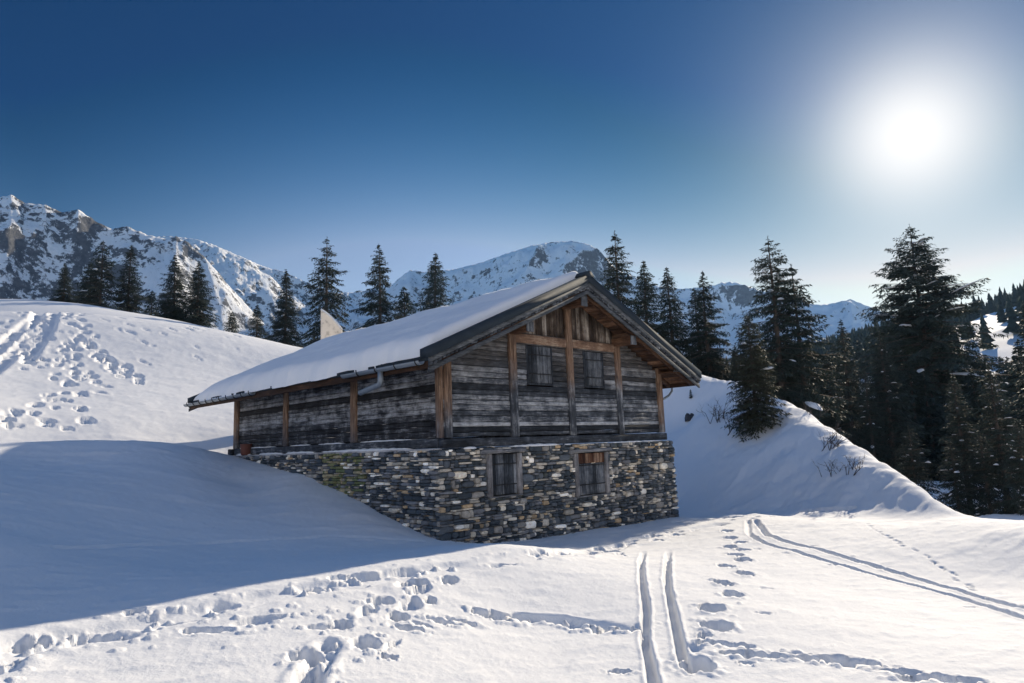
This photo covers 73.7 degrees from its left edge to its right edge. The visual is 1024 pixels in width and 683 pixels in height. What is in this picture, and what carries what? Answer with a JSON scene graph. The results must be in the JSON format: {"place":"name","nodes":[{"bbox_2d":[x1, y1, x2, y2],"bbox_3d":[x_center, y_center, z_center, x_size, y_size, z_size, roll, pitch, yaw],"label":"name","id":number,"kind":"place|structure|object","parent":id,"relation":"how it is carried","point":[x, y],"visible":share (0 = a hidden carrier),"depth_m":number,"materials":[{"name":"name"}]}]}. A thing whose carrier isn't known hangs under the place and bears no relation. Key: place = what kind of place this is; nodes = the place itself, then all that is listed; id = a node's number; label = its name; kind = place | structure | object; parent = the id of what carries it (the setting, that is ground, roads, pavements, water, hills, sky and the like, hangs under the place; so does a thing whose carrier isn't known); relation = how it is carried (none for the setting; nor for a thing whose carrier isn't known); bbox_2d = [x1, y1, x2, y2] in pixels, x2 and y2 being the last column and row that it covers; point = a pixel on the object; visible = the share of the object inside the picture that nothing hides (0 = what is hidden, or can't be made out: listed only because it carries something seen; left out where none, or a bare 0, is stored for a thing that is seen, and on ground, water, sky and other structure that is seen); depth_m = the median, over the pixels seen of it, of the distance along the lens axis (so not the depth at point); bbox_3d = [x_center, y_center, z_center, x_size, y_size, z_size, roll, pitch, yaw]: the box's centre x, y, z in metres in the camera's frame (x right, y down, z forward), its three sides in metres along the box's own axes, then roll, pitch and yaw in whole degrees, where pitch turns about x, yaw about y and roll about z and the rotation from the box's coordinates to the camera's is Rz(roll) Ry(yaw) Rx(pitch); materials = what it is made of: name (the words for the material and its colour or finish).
{"place":"outdoors","nodes":[
{"label":"outdoors","id":0,"kind":"place"},
{"bbox_2d":[0,195,280,342],"bbox_3d":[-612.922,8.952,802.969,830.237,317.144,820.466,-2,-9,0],"label":"mountain","id":1,"kind":"structure","parent":0,"point":[40,245],"depth_m":758.09,"materials":[{"name":"white snow"}]},
{"bbox_2d":[240,444,251,454],"bbox_3d":[-9.607,3.907,24.674,0.430,0.400,0.335,6,-12,-44],"label":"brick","id":2,"kind":"object","parent":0,"point":[245,449],"visible":0.96,"depth_m":24.53,"materials":[{"name":"red brick"}]},
{"bbox_2d":[158,236,390,346],"bbox_3d":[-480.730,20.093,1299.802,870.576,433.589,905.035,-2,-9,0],"label":"mountain","id":3,"kind":"structure","parent":0,"point":[251,284],"depth_m":1244.58,"materials":[{"name":"white snow"}]},
{"bbox_2d":[0,299,1023,682],"bbox_3d":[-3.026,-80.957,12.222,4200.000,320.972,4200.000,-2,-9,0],"label":"snow ground","id":4,"kind":"structure","parent":0,"point":[152,529],"depth_m":11.68,"materials":[{"name":"white snow"}]},
{"bbox_2d":[46,263,82,302],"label":"spruce tree","id":5,"kind":"object","parent":4,"relation":"on","point":[62,295],"visible":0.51,"depth_m":128.71,"materials":[{"name":"green plant"}]},
{"bbox_2d":[72,262,101,306],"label":"spruce tree","id":6,"kind":"object","parent":4,"relation":"on","point":[83,288],"visible":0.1,"depth_m":136.47,"materials":[{"name":"green plant"}]},
{"bbox_2d":[73,241,128,309],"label":"spruce tree","id":7,"kind":"object","parent":4,"relation":"on","point":[102,283],"visible":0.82,"depth_m":130.44,"materials":[{"name":"green plant"}]},
{"bbox_2d":[107,245,153,314],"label":"spruce tree","id":8,"kind":"object","parent":4,"relation":"on","point":[133,298],"visible":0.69,"depth_m":134.47,"materials":[{"name":"green plant"}]},
{"bbox_2d":[143,290,158,315],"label":"spruce tree","id":9,"kind":"object","parent":4,"relation":"on","point":[152,308],"visible":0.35,"depth_m":139.47,"materials":[{"name":"green plant"}]},
{"bbox_2d":[150,255,191,322],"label":"spruce tree","id":10,"kind":"object","parent":4,"relation":"on","point":[172,307],"visible":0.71,"depth_m":133.79,"materials":[{"name":"green plant"}]},
{"bbox_2d":[175,261,222,327],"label":"spruce tree","id":11,"kind":"object","parent":4,"relation":"on","point":[198,316],"visible":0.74,"depth_m":133.81,"materials":[{"name":"green plant"}]},
{"bbox_2d":[224,312,238,332],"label":"spruce tree","id":12,"kind":"object","parent":4,"relation":"on","point":[231,322],"visible":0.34,"depth_m":143.57,"materials":[{"name":"green plant"}]},
{"bbox_2d":[246,304,267,339],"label":"spruce tree","id":13,"kind":"object","parent":4,"relation":"on","point":[258,329],"visible":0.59,"depth_m":139.72,"materials":[{"name":"green plant"}]},
{"bbox_2d":[263,269,304,347],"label":"spruce tree","id":14,"kind":"object","parent":4,"relation":"on","point":[288,318],"visible":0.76,"depth_m":137.57,"materials":[{"name":"green plant"}]},
{"bbox_2d":[287,237,353,347],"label":"spruce tree","id":15,"kind":"object","parent":4,"relation":"on","point":[325,283],"visible":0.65,"depth_m":138.75,"materials":[{"name":"green plant"}]},
{"bbox_2d":[321,309,342,338],"bbox_3d":[-9.465,1.351,35.719,1.165,6.343,0.497,-1,-9,-5],"label":"curved panel","id":16,"kind":"object","parent":4,"relation":"on","point":[330,326],"visible":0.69,"depth_m":36.13,"materials":[{"name":"beige concrete"}]},
{"bbox_2d":[348,244,404,330],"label":"spruce tree","id":17,"kind":"object","parent":4,"relation":"on","point":[371,308],"visible":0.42,"depth_m":138.94,"materials":[{"name":"green plant"}]},
{"bbox_2d":[389,287,414,319],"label":"spruce tree","id":18,"kind":"object","parent":4,"relation":"on","point":[404,300],"visible":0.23,"depth_m":143.86,"materials":[{"name":"green plant"}]},
{"bbox_2d":[411,252,452,313],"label":"spruce tree","id":19,"kind":"object","parent":4,"relation":"on","point":[435,288],"visible":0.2,"depth_m":136.79,"materials":[{"name":"green plant"}]},
{"bbox_2d":[183,271,701,543],"bbox_3d":[-2.970,2.859,25.189,12.277,8.297,15.540,6,-12,-44],"label":"mountain hut","id":20,"kind":"object","parent":4,"relation":"on","point":[524,375],"visible":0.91,"depth_m":19.71,"materials":[{"name":"wood"}]},
{"bbox_2d":[478,448,525,498],"bbox_3d":[-0.291,3.468,18.055,1.600,1.245,0.390,6,-12,-44],"label":"window","id":21,"kind":"structure","parent":20,"relation":"in","point":[503,471],"depth_m":18.01,"materials":[{"name":"grey wood"}]},
{"bbox_2d":[525,345,553,385],"bbox_3d":[0.791,0.703,19.801,1.100,1.140,0.090,6,-12,-44],"label":"window","id":22,"kind":"structure","parent":20,"relation":"in","point":[539,363],"depth_m":19.77,"materials":[{"name":"grey wood"}]},
{"bbox_2d":[568,447,611,497],"bbox_3d":[2.302,3.927,20.532,1.940,1.405,0.390,6,-12,-44],"label":"window","id":23,"kind":"structure","parent":20,"relation":"in","point":[592,477],"depth_m":20.48,"materials":[{"name":"grey wood"}]},
{"bbox_2d":[582,351,604,388],"bbox_3d":[2.561,0.895,21.512,1.000,1.140,0.090,6,-12,-44],"label":"window","id":24,"kind":"structure","parent":20,"relation":"in","point":[593,367],"depth_m":21.49,"materials":[{"name":"grey wood"}]},
{"bbox_2d":[596,230,642,317],"bbox_3d":[9.341,-2.591,58.422,6.231,14.268,6.267,5,-11,-41],"label":"spruce tree","id":25,"kind":"object","parent":4,"relation":"on","point":[611,281],"visible":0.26,"depth_m":58.52,"materials":[{"name":"green plant"}]},
{"bbox_2d":[625,260,670,344],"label":"spruce tree","id":26,"kind":"object","parent":4,"relation":"on","point":[642,312],"visible":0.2,"depth_m":56.66,"materials":[{"name":"green plant"}]},
{"bbox_2d":[651,267,698,366],"bbox_3d":[13.174,-0.726,54.940,5.237,10.932,5.492,2,-10,-27],"label":"spruce tree","id":27,"kind":"object","parent":4,"relation":"on","point":[672,331],"visible":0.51,"depth_m":54.84,"materials":[{"name":"green plant"}]},
{"bbox_2d":[685,413,693,421],"bbox_3d":[10.367,4.448,39.887,0.817,0.567,0.643,1,-9,-22],"label":"rock","id":28,"kind":"object","parent":4,"relation":"on","point":[688,416],"visible":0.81,"depth_m":39.60,"materials":[{"name":"stone"}]},
{"bbox_2d":[682,288,723,374],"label":"spruce tree","id":29,"kind":"object","parent":4,"relation":"on","point":[692,319],"visible":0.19,"depth_m":55.39,"materials":[{"name":"green plant"}]},
{"bbox_2d":[681,271,740,381],"bbox_3d":[15.706,0.468,52.731,6.817,12.561,5.965,-1,-9,-8],"label":"spruce tree","id":30,"kind":"object","parent":4,"relation":"on","point":[718,371],"visible":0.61,"depth_m":52.93,"materials":[{"name":"green plant"}]},
{"bbox_2d":[697,394,732,423],"bbox_3d":[11.110,3.624,36.807,2.324,1.601,1.434,-4,-9,10],"label":"bush","id":31,"kind":"object","parent":4,"relation":"on","point":[718,413],"visible":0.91,"depth_m":36.63,"materials":[{"name":"brown plant"}]},
{"bbox_2d":[727,345,746,382],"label":"spruce tree","id":32,"kind":"object","parent":4,"relation":"on","point":[733,363],"visible":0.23,"depth_m":50.59,"materials":[{"name":"green plant"}]},
{"bbox_2d":[720,409,756,434],"bbox_3d":[11.550,3.683,34.130,1.793,2.001,2.905,3,-10,-32],"label":"bush","id":33,"kind":"object","parent":4,"relation":"on","point":[736,422],"visible":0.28,"depth_m":34.29,"materials":[{"name":"brown plant"}]},
{"bbox_2d":[720,315,791,442],"bbox_3d":[11.802,1.751,33.536,3.276,6.314,3.308,0,-9,-14],"label":"spruce tree","id":34,"kind":"object","parent":4,"relation":"on","point":[755,396],"visible":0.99,"depth_m":33.22,"materials":[{"name":"green plant"}]},
{"bbox_2d":[729,236,846,426],"bbox_3d":[19.152,0.143,49.019,7.299,15.962,7.605,-1,-9,-7],"label":"spruce tree","id":35,"kind":"object","parent":4,"relation":"on","point":[777,323],"visible":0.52,"depth_m":48.54,"materials":[{"name":"green plant"}]},
{"bbox_2d":[760,264,857,436],"bbox_3d":[20.513,1.926,48.792,7.168,15.587,7.738,-4,-9,11],"label":"spruce tree","id":36,"kind":"object","parent":4,"relation":"on","point":[801,333],"visible":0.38,"depth_m":48.35,"materials":[{"name":"green plant"}]},
{"bbox_2d":[799,401,830,416],"bbox_3d":[14.760,3.314,33.609,0.905,0.854,1.818,1,-9,-22],"label":"bush","id":37,"kind":"object","parent":4,"relation":"on","point":[805,408],"visible":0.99,"depth_m":33.47,"materials":[{"name":"brown plant"}]},
{"bbox_2d":[808,377,833,426],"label":"spruce tree","id":38,"kind":"object","parent":4,"relation":"on","point":[822,421],"visible":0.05,"depth_m":72.52,"materials":[{"name":"green plant"}]},
{"bbox_2d":[813,458,842,476],"bbox_3d":[11.870,4.660,25.319,1.487,0.698,0.740,2,-9,-25],"label":"bush","id":39,"kind":"object","parent":4,"relation":"on","point":[831,470],"visible":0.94,"depth_m":25.18,"materials":[{"name":"brown plant"}]},
{"bbox_2d":[830,343,837,361],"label":"spruce tree","id":40,"kind":"object","parent":4,"relation":"on","point":[833,347],"visible":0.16,"depth_m":266.68,"materials":[{"name":"green plant"}]},
{"bbox_2d":[819,420,852,450],"bbox_3d":[13.021,3.778,27.589,1.195,1.334,1.936,0,-9,-15],"label":"bush","id":41,"kind":"object","parent":4,"relation":"on","point":[831,440],"visible":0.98,"depth_m":27.54,"materials":[{"name":"brown plant"}]},
{"bbox_2d":[815,351,866,444],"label":"spruce tree","id":42,"kind":"object","parent":4,"relation":"on","point":[827,392],"visible":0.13,"depth_m":76.82,"materials":[{"name":"green plant"}]},
{"bbox_2d":[820,345,876,451],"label":"spruce tree","id":43,"kind":"object","parent":4,"relation":"on","point":[836,370],"visible":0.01,"depth_m":87.53,"materials":[{"name":"green plant"}]},
{"bbox_2d":[839,455,864,475],"bbox_3d":[12.254,4.402,24.504,0.822,0.776,1.653,-8,-10,33],"label":"bush","id":44,"kind":"object","parent":4,"relation":"on","point":[862,461],"visible":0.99,"depth_m":24.57,"materials":[{"name":"brown plant"}]},
{"bbox_2d":[827,319,890,461],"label":"spruce tree","id":45,"kind":"object","parent":4,"relation":"on","point":[852,427],"visible":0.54,"depth_m":71.45,"materials":[{"name":"green plant"}]},
{"bbox_2d":[854,340,867,377],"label":"spruce tree","id":46,"kind":"object","parent":4,"relation":"on","point":[858,345],"visible":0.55,"depth_m":271.35,"materials":[{"name":"green plant"}]},
{"bbox_2d":[703,280,1023,379],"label":"forest","id":47,"kind":"object","parent":4,"relation":"on","point":[1001,302],"visible":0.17,"depth_m":319.41,"materials":[{"name":"green wood"}]},
{"bbox_2d":[852,369,898,470],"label":"spruce tree","id":48,"kind":"object","parent":4,"relation":"on","point":[870,427],"visible":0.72,"depth_m":68.41,"materials":[{"name":"green plant"}]},
{"bbox_2d":[861,332,924,482],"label":"spruce tree","id":49,"kind":"object","parent":4,"relation":"on","point":[885,376],"visible":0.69,"depth_m":69.54,"materials":[{"name":"green plant"}]},
{"bbox_2d":[867,358,930,476],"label":"spruce tree","id":50,"kind":"object","parent":4,"relation":"on","point":[918,431],"visible":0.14,"depth_m":75.17,"materials":[{"name":"green plant"}]},
{"bbox_2d":[890,369,926,479],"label":"spruce tree","id":51,"kind":"object","parent":4,"relation":"on","point":[902,390],"visible":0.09,"depth_m":75.87,"materials":[{"name":"green plant"}]},
{"bbox_2d":[900,381,930,475],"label":"spruce tree","id":52,"kind":"object","parent":4,"relation":"on","point":[911,406],"visible":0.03,"depth_m":82.57,"materials":[{"name":"green plant"}]},
{"bbox_2d":[902,361,944,480],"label":"spruce tree","id":53,"kind":"object","parent":4,"relation":"on","point":[911,387],"visible":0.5,"depth_m":87.22,"materials":[{"name":"green plant"}]},
{"bbox_2d":[894,424,957,509],"bbox_3d":[22.396,7.306,37.310,3.343,5.558,2.985,-7,-10,28],"label":"spruce tree","id":54,"kind":"object","parent":4,"relation":"on","point":[912,463],"visible":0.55,"depth_m":37.31,"materials":[{"name":"green plant"}]},
{"bbox_2d":[844,224,1018,460],"bbox_3d":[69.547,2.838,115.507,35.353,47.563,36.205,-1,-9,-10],"label":"spruce tree","id":55,"kind":"object","parent":4,"relation":"on","point":[947,357],"visible":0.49,"depth_m":114.50,"materials":[{"name":"green plant"}]},
{"bbox_2d":[911,373,962,480],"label":"spruce tree","id":56,"kind":"object","parent":4,"relation":"on","point":[931,415],"visible":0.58,"depth_m":86.49,"materials":[{"name":"green plant"}]},
{"bbox_2d":[935,441,982,516],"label":"spruce tree","id":57,"kind":"object","parent":4,"relation":"on","point":[954,476],"visible":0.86,"depth_m":35.49,"materials":[{"name":"green plant"}]},
{"bbox_2d":[937,373,995,516],"bbox_3d":[25.607,6.346,39.065,3.450,9.175,3.624,-8,-11,35],"label":"spruce tree","id":58,"kind":"object","parent":4,"relation":"on","point":[960,414],"visible":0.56,"depth_m":38.93,"materials":[{"name":"green plant"}]},
{"bbox_2d":[959,374,975,449],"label":"spruce tree","id":59,"kind":"object","parent":4,"relation":"on","point":[965,392],"visible":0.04,"depth_m":97.77,"materials":[{"name":"green plant"}]},
{"bbox_2d":[970,368,988,373],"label":"spruce tree","id":60,"kind":"object","parent":4,"relation":"on","point":[974,369],"visible":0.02,"depth_m":140.63,"materials":[{"name":"green plant"}]},
{"bbox_2d":[962,372,997,481],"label":"spruce tree","id":61,"kind":"object","parent":4,"relation":"on","point":[973,388],"visible":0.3,"depth_m":76.59,"materials":[{"name":"green plant"}]},
{"bbox_2d":[963,385,1002,459],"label":"spruce tree","id":62,"kind":"object","parent":4,"relation":"on","point":[971,401],"visible":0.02,"depth_m":95.93,"materials":[{"name":"green plant"}]},
{"bbox_2d":[959,386,1019,483],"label":"spruce tree","id":63,"kind":"object","parent":4,"relation":"on","point":[978,403],"visible":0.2,"depth_m":75.94,"materials":[{"name":"green plant"}]},
{"bbox_2d":[975,371,1004,451],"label":"spruce tree","id":64,"kind":"object","parent":4,"relation":"on","point":[980,374],"visible":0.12,"depth_m":92.98,"materials":[{"name":"green plant"}]},
{"bbox_2d":[961,430,1023,516],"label":"spruce tree","id":65,"kind":"object","parent":4,"relation":"on","point":[992,482],"visible":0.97,"depth_m":34.74,"materials":[{"name":"green plant"}]},
{"bbox_2d":[969,364,1023,513],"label":"spruce tree","id":66,"kind":"object","parent":4,"relation":"on","point":[989,431],"visible":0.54,"depth_m":37.17,"materials":[{"name":"green plant"}]},
{"bbox_2d":[994,369,1008,430],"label":"spruce tree","id":67,"kind":"object","parent":4,"relation":"on","point":[997,372],"visible":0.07,"depth_m":122.97,"materials":[{"name":"green plant"}]},
{"bbox_2d":[997,356,1005,390],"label":"spruce tree","id":68,"kind":"object","parent":4,"relation":"on","point":[1000,370],"visible":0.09,"depth_m":162.29,"materials":[{"name":"green plant"}]},
{"bbox_2d":[1001,356,1013,418],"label":"spruce tree","id":69,"kind":"object","parent":4,"relation":"on","point":[1007,371],"visible":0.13,"depth_m":137.60,"materials":[{"name":"green plant"}]},
{"bbox_2d":[993,419,1023,515],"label":"spruce tree","id":70,"kind":"object","parent":4,"relation":"on","point":[1017,476],"visible":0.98,"depth_m":33.33,"materials":[{"name":"green plant"}]},
{"bbox_2d":[996,365,1023,469],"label":"spruce tree","id":71,"kind":"object","parent":4,"relation":"on","point":[1014,390],"visible":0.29,"depth_m":85.37,"materials":[{"name":"green plant"}]},
{"bbox_2d":[1001,314,1023,508],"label":"spruce tree","id":72,"kind":"object","parent":4,"relation":"on","point":[1020,363],"visible":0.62,"depth_m":49.66,"materials":[{"name":"green plant"}]},
{"bbox_2d":[1006,388,1023,473],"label":"spruce tree","id":73,"kind":"object","parent":4,"relation":"on","point":[1020,405],"visible":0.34,"depth_m":77.69,"materials":[{"name":"green plant"}]},
{"bbox_2d":[1007,348,1023,423],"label":"spruce tree","id":74,"kind":"object","parent":4,"relation":"on","point":[1016,357],"visible":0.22,"depth_m":111.76,"materials":[{"name":"green plant"}]},
{"bbox_2d":[1009,340,1023,389],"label":"spruce tree","id":75,"kind":"object","parent":4,"relation":"on","point":[1019,348],"visible":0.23,"depth_m":132.87,"materials":[{"name":"green plant"}]},
{"bbox_2d":[1019,301,1023,346],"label":"spruce tree","id":76,"kind":"object","parent":4,"relation":"on","point":[1022,310],"visible":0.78,"depth_m":230.60,"materials":[{"name":"green plant"}]},
{"bbox_2d":[0,0,1023,311],"label":"sky","id":77,"kind":"structure","parent":0,"point":[697,133],"materials":[{"name":"blue"}]},
{"bbox_2d":[350,241,731,363],"bbox_3d":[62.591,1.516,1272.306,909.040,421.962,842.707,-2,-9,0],"label":"mountain","id":78,"kind":"structure","parent":0,"point":[530,264],"depth_m":1286.21,"materials":[{"name":"white snow"}]},
{"bbox_2d":[653,281,889,357],"bbox_3d":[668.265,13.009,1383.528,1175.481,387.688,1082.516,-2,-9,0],"label":"mountain","id":79,"kind":"structure","parent":0,"point":[735,299],"depth_m":1486.84,"materials":[{"name":"white snow"}]}
]}

